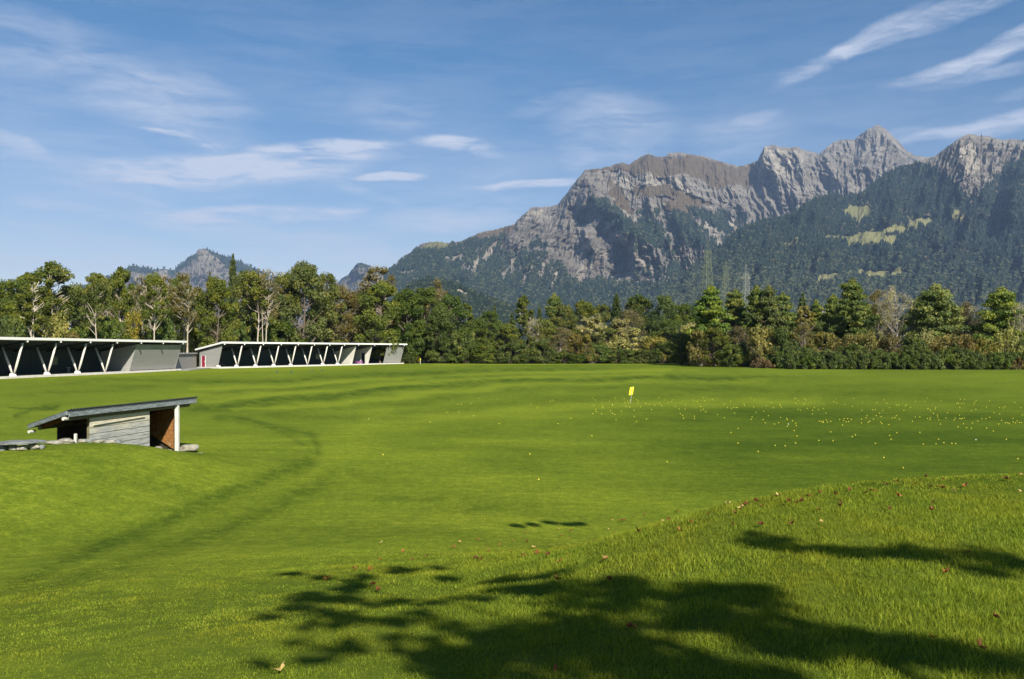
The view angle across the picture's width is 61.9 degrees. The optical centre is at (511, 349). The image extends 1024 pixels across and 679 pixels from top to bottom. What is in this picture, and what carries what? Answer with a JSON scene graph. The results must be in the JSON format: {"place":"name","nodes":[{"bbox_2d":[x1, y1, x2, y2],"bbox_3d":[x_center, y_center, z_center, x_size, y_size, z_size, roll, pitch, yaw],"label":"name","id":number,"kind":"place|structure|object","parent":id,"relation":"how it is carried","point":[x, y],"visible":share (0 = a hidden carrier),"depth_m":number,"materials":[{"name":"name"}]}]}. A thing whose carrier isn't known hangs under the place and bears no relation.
{"place":"outdoors","nodes":[
{"label":"outdoors","id":0,"kind":"place"},
{"bbox_2d":[83,248,326,342],"bbox_3d":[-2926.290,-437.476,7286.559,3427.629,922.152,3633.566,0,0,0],"label":"hills","id":1,"kind":"structure","parent":0,"point":[200,265],"depth_m":7120.90,"materials":[{"name":"stone"}]},
{"bbox_2d":[76,248,327,325],"bbox_3d":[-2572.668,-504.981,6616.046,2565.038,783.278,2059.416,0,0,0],"label":"forest","id":2,"kind":"object","parent":1,"relation":"on","point":[187,261],"visible":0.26,"depth_m":7413.56,"materials":[{"name":"plant"}]},
{"bbox_2d":[334,262,382,309],"bbox_3d":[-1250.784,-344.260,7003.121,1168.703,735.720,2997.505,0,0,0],"label":"hills","id":3,"kind":"structure","parent":0,"point":[358,272],"depth_m":6724.52,"materials":[{"name":"stone"}]},
{"bbox_2d":[420,284,528,348],"bbox_3d":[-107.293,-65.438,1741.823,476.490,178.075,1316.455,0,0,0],"label":"hills","id":4,"kind":"structure","parent":0,"point":[524,337],"depth_m":1267.56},
{"bbox_2d":[400,275,544,330],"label":"forest","id":5,"kind":"object","parent":4,"relation":"on","point":[480,303],"visible":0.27,"depth_m":1689.98,"materials":[{"name":"plant"}]},
{"bbox_2d":[0,350,1023,678],"bbox_3d":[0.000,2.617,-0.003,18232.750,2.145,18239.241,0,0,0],"label":"ground","id":6,"kind":"structure","parent":0,"point":[488,454],"depth_m":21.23,"materials":[{"name":"plant"}]},
{"bbox_2d":[1,314,30,337],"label":"shrub","id":7,"kind":"object","parent":6,"relation":"on","point":[10,327],"visible":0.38,"depth_m":153.24,"materials":[{"name":"green plant"}]},
{"bbox_2d":[1,270,55,337],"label":"broadleaf tree","id":8,"kind":"object","parent":6,"relation":"on","point":[21,280],"visible":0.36,"depth_m":158.49,"materials":[{"name":"green plant"}]},
{"bbox_2d":[10,274,52,337],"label":"broadleaf tree","id":9,"kind":"object","parent":6,"relation":"on","point":[27,299],"visible":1,"depth_m":146.59,"materials":[{"name":"green plant"}]},
{"bbox_2d":[42,313,68,337],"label":"shrub","id":10,"kind":"object","parent":6,"relation":"on","point":[53,331],"visible":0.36,"depth_m":155.57,"materials":[{"name":"yellow plant"}]},
{"bbox_2d":[31,260,82,320],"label":"broadleaf tree","id":11,"kind":"object","parent":6,"relation":"on","point":[56,272],"visible":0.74,"depth_m":163.83,"materials":[{"name":"green plant"}]},
{"bbox_2d":[68,316,99,338],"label":"shrub","id":12,"kind":"object","parent":6,"relation":"on","point":[86,332],"visible":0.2,"depth_m":157.63,"materials":[{"name":"green plant"}]},
{"bbox_2d":[0,337,186,378],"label":"driving range pavilion","id":13,"kind":"structure","parent":6,"relation":"on","point":[26,357],"depth_m":126.77,"materials":[{"name":"white metal"}]},
{"bbox_2d":[78,272,112,338],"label":"broadleaf tree","id":14,"kind":"object","parent":6,"relation":"on","point":[95,275],"visible":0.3,"depth_m":157.66,"materials":[{"name":"green plant"}]},
{"bbox_2d":[79,278,112,338],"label":"broadleaf tree","id":15,"kind":"object","parent":6,"relation":"on","point":[95,297],"visible":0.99,"depth_m":148.22,"materials":[{"name":"green plant"}]},
{"bbox_2d":[27,396,197,450],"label":"shed","id":16,"kind":"structure","parent":6,"relation":"on","point":[152,423],"depth_m":26.95,"materials":[{"name":"grey wood"}]},
{"bbox_2d":[96,316,132,339],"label":"shrub","id":17,"kind":"object","parent":6,"relation":"on","point":[112,329],"visible":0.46,"depth_m":154.79,"materials":[{"name":"green plant"}]},
{"bbox_2d":[103,266,140,334],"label":"broadleaf tree","id":18,"kind":"object","parent":6,"relation":"on","point":[119,278],"visible":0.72,"depth_m":175.07,"materials":[{"name":"green plant"}]},
{"bbox_2d":[122,311,148,339],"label":"shrub","id":19,"kind":"object","parent":6,"relation":"on","point":[130,319],"visible":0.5,"depth_m":159.76,"materials":[{"name":"yellow plant"}]},
{"bbox_2d":[129,274,160,330],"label":"broadleaf tree","id":20,"kind":"object","parent":6,"relation":"on","point":[135,292],"visible":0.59,"depth_m":163.47,"materials":[{"name":"green plant"}]},
{"bbox_2d":[139,275,172,339],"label":"broadleaf tree","id":21,"kind":"object","parent":6,"relation":"on","point":[147,313],"visible":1,"depth_m":152.95,"materials":[{"name":"green plant"}]},
{"bbox_2d":[145,314,176,340],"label":"shrub","id":22,"kind":"object","parent":6,"relation":"on","point":[168,333],"visible":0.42,"depth_m":158.93,"materials":[{"name":"green plant"}]},
{"bbox_2d":[169,275,197,352],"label":"broadleaf tree","id":23,"kind":"object","parent":6,"relation":"on","point":[176,321],"visible":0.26,"depth_m":173.49,"materials":[{"name":"green plant"}]},
{"bbox_2d":[166,272,201,352],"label":"broadleaf tree","id":24,"kind":"object","parent":6,"relation":"on","point":[188,314],"visible":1,"depth_m":165.14,"materials":[{"name":"green plant"}]},
{"bbox_2d":[175,353,197,368],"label":"shed","id":25,"kind":"structure","parent":6,"relation":"on","point":[186,360],"depth_m":158.01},
{"bbox_2d":[177,323,198,366],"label":"shrub","id":26,"kind":"object","parent":6,"relation":"on","point":[190,344],"visible":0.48,"depth_m":179.33,"materials":[{"name":"green plant"}]},
{"bbox_2d":[189,276,239,347],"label":"broadleaf tree","id":27,"kind":"object","parent":6,"relation":"on","point":[218,291],"visible":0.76,"depth_m":175.43,"materials":[{"name":"green plant"}]},
{"bbox_2d":[225,253,240,335],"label":"spruce tree","id":28,"kind":"object","parent":6,"relation":"on","point":[232,273],"visible":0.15,"depth_m":239.37,"materials":[{"name":"green plant"}]},
{"bbox_2d":[224,268,268,341],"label":"broadleaf tree","id":29,"kind":"object","parent":6,"relation":"on","point":[237,289],"visible":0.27,"depth_m":190.48,"materials":[{"name":"green plant"}]},
{"bbox_2d":[241,271,275,341],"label":"broadleaf tree","id":30,"kind":"object","parent":6,"relation":"on","point":[254,289],"visible":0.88,"depth_m":187.01,"materials":[{"name":"green plant"}]},
{"bbox_2d":[244,267,283,341],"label":"broadleaf tree","id":31,"kind":"object","parent":6,"relation":"on","point":[269,284],"visible":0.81,"depth_m":187.63,"materials":[{"name":"green plant"}]},
{"bbox_2d":[269,270,302,338],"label":"broadleaf tree","id":32,"kind":"object","parent":6,"relation":"on","point":[282,282],"visible":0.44,"depth_m":203.48,"materials":[{"name":"green plant"}]},
{"bbox_2d":[267,319,304,342],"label":"shrub","id":33,"kind":"object","parent":6,"relation":"on","point":[274,332],"visible":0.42,"depth_m":198.75,"materials":[{"name":"green plant"}]},
{"bbox_2d":[195,342,406,368],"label":"driving range pavilion","id":34,"kind":"structure","parent":6,"relation":"on","point":[259,354],"depth_m":186.40,"materials":[{"name":"white metal"}]},
{"bbox_2d":[270,260,335,342],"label":"broadleaf tree","id":35,"kind":"object","parent":6,"relation":"on","point":[306,277],"visible":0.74,"depth_m":203.01,"materials":[{"name":"green plant"}]},
{"bbox_2d":[309,271,347,342],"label":"broadleaf tree","id":36,"kind":"object","parent":6,"relation":"on","point":[333,289],"visible":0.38,"depth_m":210.97,"materials":[{"name":"green plant"}]},
{"bbox_2d":[317,283,368,342],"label":"broadleaf tree","id":37,"kind":"object","parent":6,"relation":"on","point":[346,296],"visible":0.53,"depth_m":213.97,"materials":[{"name":"green plant"}]},
{"bbox_2d":[355,263,397,318],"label":"broadleaf tree","id":38,"kind":"object","parent":6,"relation":"on","point":[374,278],"visible":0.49,"depth_m":226.52,"materials":[{"name":"green plant"}]},
{"bbox_2d":[352,280,402,362],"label":"broadleaf tree","id":39,"kind":"object","parent":6,"relation":"on","point":[378,294],"visible":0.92,"depth_m":212.52,"materials":[{"name":"green plant"}]},
{"bbox_2d":[386,286,425,362],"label":"broadleaf tree","id":40,"kind":"object","parent":6,"relation":"on","point":[404,298],"visible":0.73,"depth_m":220.48,"materials":[{"name":"green plant"}]},
{"bbox_2d":[400,286,448,362],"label":"broadleaf tree","id":41,"kind":"object","parent":6,"relation":"on","point":[426,297],"visible":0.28,"depth_m":228.22,"materials":[{"name":"green plant"}]},
{"bbox_2d":[418,307,456,362],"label":"broadleaf tree","id":42,"kind":"object","parent":6,"relation":"on","point":[443,318],"visible":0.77,"depth_m":223.89,"materials":[{"name":"green plant"}]},
{"bbox_2d":[425,344,455,363],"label":"shrub","id":43,"kind":"object","parent":6,"relation":"on","point":[434,351],"visible":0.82,"depth_m":222.06,"materials":[{"name":"green plant"}]},
{"bbox_2d":[437,293,470,362],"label":"broadleaf tree","id":44,"kind":"object","parent":6,"relation":"on","point":[455,303],"visible":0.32,"depth_m":231.84,"materials":[{"name":"green plant"}]},
{"bbox_2d":[446,329,480,363],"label":"shrub","id":45,"kind":"object","parent":6,"relation":"on","point":[467,336],"visible":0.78,"depth_m":222.16,"materials":[{"name":"green plant"}]},
{"bbox_2d":[460,318,493,352],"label":"broadleaf tree","id":46,"kind":"object","parent":6,"relation":"on","point":[476,327],"visible":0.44,"depth_m":227.56,"materials":[{"name":"green plant"}]},
{"bbox_2d":[468,343,498,363],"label":"shrub","id":47,"kind":"object","parent":6,"relation":"on","point":[487,349],"visible":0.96,"depth_m":221.03,"materials":[{"name":"green plant"}]},
{"bbox_2d":[477,310,504,352],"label":"broadleaf tree","id":48,"kind":"object","parent":6,"relation":"on","point":[494,324],"visible":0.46,"depth_m":234.32,"materials":[{"name":"green plant"}]},
{"bbox_2d":[489,322,524,362],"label":"broadleaf tree","id":49,"kind":"object","parent":6,"relation":"on","point":[505,330],"visible":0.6,"depth_m":227.28,"materials":[{"name":"green plant"}]},
{"bbox_2d":[492,339,532,363],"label":"shrub","id":50,"kind":"object","parent":6,"relation":"on","point":[515,347],"visible":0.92,"depth_m":220.45,"materials":[{"name":"green plant"}]},
{"bbox_2d":[511,295,532,348],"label":"poplar tree","id":51,"kind":"object","parent":6,"relation":"on","point":[523,301],"visible":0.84,"depth_m":230.92,"materials":[{"name":"green plant"}]},
{"bbox_2d":[525,339,556,363],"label":"shrub","id":52,"kind":"object","parent":6,"relation":"on","point":[534,349],"visible":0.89,"depth_m":221.42,"materials":[{"name":"green plant"}]},
{"bbox_2d":[527,319,558,357],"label":"broadleaf tree","id":53,"kind":"object","parent":6,"relation":"on","point":[548,329],"visible":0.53,"depth_m":226.46,"materials":[{"name":"green plant"}]},
{"bbox_2d":[542,293,563,360],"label":"pine tree","id":54,"kind":"object","parent":6,"relation":"on","point":[553,302],"visible":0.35,"depth_m":244.65,"materials":[{"name":"green plant"}]},
{"bbox_2d":[546,327,578,362],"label":"broadleaf tree","id":55,"kind":"object","parent":6,"relation":"on","point":[562,339],"visible":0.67,"depth_m":226.28,"materials":[{"name":"green plant"}]},
{"bbox_2d":[548,303,580,349],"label":"broadleaf tree","id":56,"kind":"object","parent":6,"relation":"on","point":[566,313],"visible":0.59,"depth_m":242.15,"materials":[{"name":"green plant"}]},
{"bbox_2d":[561,331,591,362],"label":"shrub","id":57,"kind":"object","parent":6,"relation":"on","point":[576,339],"visible":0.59,"depth_m":226.93,"materials":[{"name":"green plant"}]},
{"bbox_2d":[564,299,601,354],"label":"broadleaf tree","id":58,"kind":"object","parent":6,"relation":"on","point":[586,309],"visible":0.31,"depth_m":244.37,"materials":[{"name":"green plant"}]},
{"bbox_2d":[575,314,606,362],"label":"willow tree","id":59,"kind":"object","parent":6,"relation":"on","point":[594,323],"visible":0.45,"depth_m":228.63,"materials":[{"name":"beige plant"}]},
{"bbox_2d":[583,343,614,363],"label":"shrub","id":60,"kind":"object","parent":6,"relation":"on","point":[604,352],"visible":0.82,"depth_m":220.80,"materials":[{"name":"green plant"}]},
{"bbox_2d":[590,327,619,354],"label":"broadleaf tree","id":61,"kind":"object","parent":6,"relation":"on","point":[608,331],"visible":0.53,"depth_m":226.50,"materials":[{"name":"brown plant"}]},
{"bbox_2d":[609,318,632,347],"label":"willow tree","id":62,"kind":"object","parent":6,"relation":"on","point":[624,327],"visible":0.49,"depth_m":231.98,"materials":[{"name":"beige plant"}]},
{"bbox_2d":[606,346,636,363],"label":"shrub","id":63,"kind":"object","parent":6,"relation":"on","point":[630,354],"visible":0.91,"depth_m":219.53,"materials":[{"name":"green plant"}]},
{"bbox_2d":[612,309,646,349],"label":"broadleaf tree","id":64,"kind":"object","parent":6,"relation":"on","point":[627,314],"visible":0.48,"depth_m":234.78,"materials":[{"name":"green plant"}]},
{"bbox_2d":[619,327,648,362],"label":"willow tree","id":65,"kind":"object","parent":6,"relation":"on","point":[633,331],"visible":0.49,"depth_m":224.31,"materials":[{"name":"green plant"}]},
{"bbox_2d":[624,292,656,348],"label":"broadleaf tree","id":66,"kind":"object","parent":6,"relation":"on","point":[635,304],"visible":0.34,"depth_m":248.43,"materials":[{"name":"green plant"}]},
{"bbox_2d":[640,335,667,363],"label":"shrub","id":67,"kind":"object","parent":6,"relation":"on","point":[655,339],"visible":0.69,"depth_m":222.75,"materials":[{"name":"green plant"}]},
{"bbox_2d":[646,295,678,350],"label":"broadleaf tree","id":68,"kind":"object","parent":6,"relation":"on","point":[667,305],"visible":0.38,"depth_m":244.19,"materials":[{"name":"green plant"}]},
{"bbox_2d":[649,341,676,363],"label":"shrub","id":69,"kind":"object","parent":6,"relation":"on","point":[657,352],"visible":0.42,"depth_m":220.07,"materials":[{"name":"green plant"}]},
{"bbox_2d":[653,319,681,362],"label":"broadleaf tree","id":70,"kind":"object","parent":6,"relation":"on","point":[666,326],"visible":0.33,"depth_m":231.41,"materials":[{"name":"green plant"}]},
{"bbox_2d":[664,332,694,364],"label":"broadleaf tree","id":71,"kind":"object","parent":6,"relation":"on","point":[681,358],"visible":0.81,"depth_m":199.09,"materials":[{"name":"green plant"}]},
{"bbox_2d":[670,303,693,331],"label":"broadleaf tree","id":72,"kind":"object","parent":6,"relation":"on","point":[684,312],"visible":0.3,"depth_m":236.85,"materials":[{"name":"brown plant"}]},
{"bbox_2d":[686,329,712,365],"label":"shrub","id":73,"kind":"object","parent":6,"relation":"on","point":[692,356],"visible":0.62,"depth_m":188.51,"materials":[{"name":"green plant"}]},
{"bbox_2d":[685,284,734,356],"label":"pine tree","id":74,"kind":"object","parent":6,"relation":"on","point":[709,307],"visible":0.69,"depth_m":190.36,"materials":[{"name":"green plant"}]},
{"bbox_2d":[699,327,730,366],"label":"broadleaf tree","id":75,"kind":"object","parent":6,"relation":"on","point":[716,337],"visible":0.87,"depth_m":177.26,"materials":[{"name":"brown plant"}]},
{"bbox_2d":[718,289,746,345],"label":"pine tree","id":76,"kind":"object","parent":6,"relation":"on","point":[735,304],"visible":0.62,"depth_m":193.10,"materials":[{"name":"green plant"}]},
{"bbox_2d":[717,342,752,366],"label":"shrub","id":77,"kind":"object","parent":6,"relation":"on","point":[737,356],"visible":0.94,"depth_m":174.35,"materials":[{"name":"green plant"}]},
{"bbox_2d":[727,324,755,363],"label":"broadleaf tree","id":78,"kind":"object","parent":6,"relation":"on","point":[739,332],"visible":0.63,"depth_m":177.27,"materials":[{"name":"brown plant"}]},
{"bbox_2d":[739,285,766,351],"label":"pine tree","id":79,"kind":"object","parent":6,"relation":"on","point":[754,300],"visible":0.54,"depth_m":186.99,"materials":[{"name":"green plant"}]},
{"bbox_2d":[746,323,780,364],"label":"shrub","id":80,"kind":"object","parent":6,"relation":"on","point":[756,335],"visible":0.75,"depth_m":171.01,"materials":[{"name":"green plant"}]},
{"bbox_2d":[748,284,791,345],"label":"pine tree","id":81,"kind":"object","parent":6,"relation":"on","point":[769,302],"visible":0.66,"depth_m":184.52,"materials":[{"name":"green plant"}]},
{"bbox_2d":[762,327,795,367],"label":"shrub","id":82,"kind":"object","parent":6,"relation":"on","point":[782,339],"visible":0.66,"depth_m":169.03,"materials":[{"name":"green plant"}]},
{"bbox_2d":[777,292,799,336],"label":"pine tree","id":83,"kind":"object","parent":6,"relation":"on","point":[784,299],"visible":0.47,"depth_m":188.91,"materials":[{"name":"green plant"}]},
{"bbox_2d":[781,350,807,368],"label":"hedge shrub","id":84,"kind":"object","parent":6,"relation":"on","point":[789,358],"visible":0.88,"depth_m":157.03,"materials":[{"name":"green plant"}]},
{"bbox_2d":[791,322,814,355],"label":"broadleaf tree","id":85,"kind":"object","parent":6,"relation":"on","point":[803,334],"visible":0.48,"depth_m":167.71,"materials":[{"name":"green plant"}]},
{"bbox_2d":[792,305,818,347],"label":"aspen tree","id":86,"kind":"object","parent":6,"relation":"on","point":[808,314],"visible":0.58,"depth_m":177.30,"materials":[{"name":"green plant"}]},
{"bbox_2d":[808,331,834,367],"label":"shrub","id":87,"kind":"object","parent":6,"relation":"on","point":[821,337],"visible":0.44,"depth_m":165.16,"materials":[{"name":"green plant"}]},
{"bbox_2d":[817,293,843,350],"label":"pine tree","id":88,"kind":"object","parent":6,"relation":"on","point":[829,307],"visible":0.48,"depth_m":189.10,"materials":[{"name":"green plant"}]},
{"bbox_2d":[828,277,881,349],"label":"pine tree","id":89,"kind":"object","parent":6,"relation":"on","point":[852,309],"visible":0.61,"depth_m":178.68,"materials":[{"name":"green plant"}]},
{"bbox_2d":[852,329,880,367],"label":"shrub","id":90,"kind":"object","parent":6,"relation":"on","point":[870,338],"visible":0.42,"depth_m":163.29,"materials":[{"name":"green plant"}]},
{"bbox_2d":[863,289,899,353],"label":"broadleaf tree","id":91,"kind":"object","parent":6,"relation":"on","point":[875,296],"visible":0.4,"depth_m":183.42,"materials":[{"name":"green plant"}]},
{"bbox_2d":[873,333,905,355],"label":"shrub","id":92,"kind":"object","parent":6,"relation":"on","point":[888,342],"visible":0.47,"depth_m":162.10,"materials":[{"name":"brown plant"}]},
{"bbox_2d":[875,288,914,348],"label":"birch tree","id":93,"kind":"object","parent":6,"relation":"on","point":[891,317],"visible":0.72,"depth_m":176.12,"materials":[{"name":"white plant"}]},
{"bbox_2d":[896,335,928,353],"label":"shrub","id":94,"kind":"object","parent":6,"relation":"on","point":[914,343],"visible":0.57,"depth_m":160.93,"materials":[{"name":"green plant"}]},
{"bbox_2d":[920,350,945,369],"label":"hedge shrub","id":95,"kind":"object","parent":6,"relation":"on","point":[937,360],"visible":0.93,"depth_m":154.31,"materials":[{"name":"green plant"}]},
{"bbox_2d":[923,334,955,357],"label":"shrub","id":96,"kind":"object","parent":6,"relation":"on","point":[945,339],"visible":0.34,"depth_m":161.98,"materials":[{"name":"green plant"}]},
{"bbox_2d":[906,283,976,352],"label":"pine tree","id":97,"kind":"object","parent":6,"relation":"on","point":[937,312],"visible":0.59,"depth_m":171.87,"materials":[{"name":"green plant"}]},
{"bbox_2d":[946,332,976,350],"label":"shrub","id":98,"kind":"object","parent":6,"relation":"on","point":[961,341],"visible":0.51,"depth_m":162.09,"materials":[{"name":"green plant"}]},
{"bbox_2d":[973,335,997,368],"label":"shrub","id":99,"kind":"object","parent":6,"relation":"on","point":[980,342],"visible":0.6,"depth_m":161.18,"materials":[{"name":"green plant"}]},
{"bbox_2d":[972,286,1023,353],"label":"pine tree","id":100,"kind":"object","parent":6,"relation":"on","point":[1001,303],"visible":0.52,"depth_m":168.28,"materials":[{"name":"green plant"}]},
{"bbox_2d":[993,327,1023,354],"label":"shrub","id":101,"kind":"object","parent":6,"relation":"on","point":[999,342],"visible":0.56,"depth_m":161.43,"materials":[{"name":"green plant"}]},
{"bbox_2d":[0,0,1023,328],"label":"sky","id":102,"kind":"structure","parent":0,"point":[335,136],"materials":[{"name":"blue"}]},
{"bbox_2d":[400,124,930,326],"bbox_3d":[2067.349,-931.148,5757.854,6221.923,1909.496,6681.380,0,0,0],"label":"hills","id":103,"kind":"structure","parent":0,"point":[579,234],"depth_m":5101.72,"materials":[{"name":"stone"}]},
{"bbox_2d":[376,193,760,324],"bbox_3d":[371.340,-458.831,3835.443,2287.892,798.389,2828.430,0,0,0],"label":"forest","id":104,"kind":"object","parent":103,"relation":"on","point":[512,288],"visible":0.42,"depth_m":3929.06,"materials":[{"name":"plant"}]},
{"bbox_2d":[631,134,1023,348],"bbox_3d":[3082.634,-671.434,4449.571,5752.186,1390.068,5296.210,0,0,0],"label":"hills","id":105,"kind":"structure","parent":0,"point":[971,177],"depth_m":4155.62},
{"bbox_2d":[606,134,1023,330],"bbox_3d":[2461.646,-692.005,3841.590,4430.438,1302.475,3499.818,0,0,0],"label":"forest","id":106,"kind":"object","parent":105,"relation":"on","point":[688,288],"visible":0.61,"depth_m":3388.34,"materials":[{"name":"plant"}]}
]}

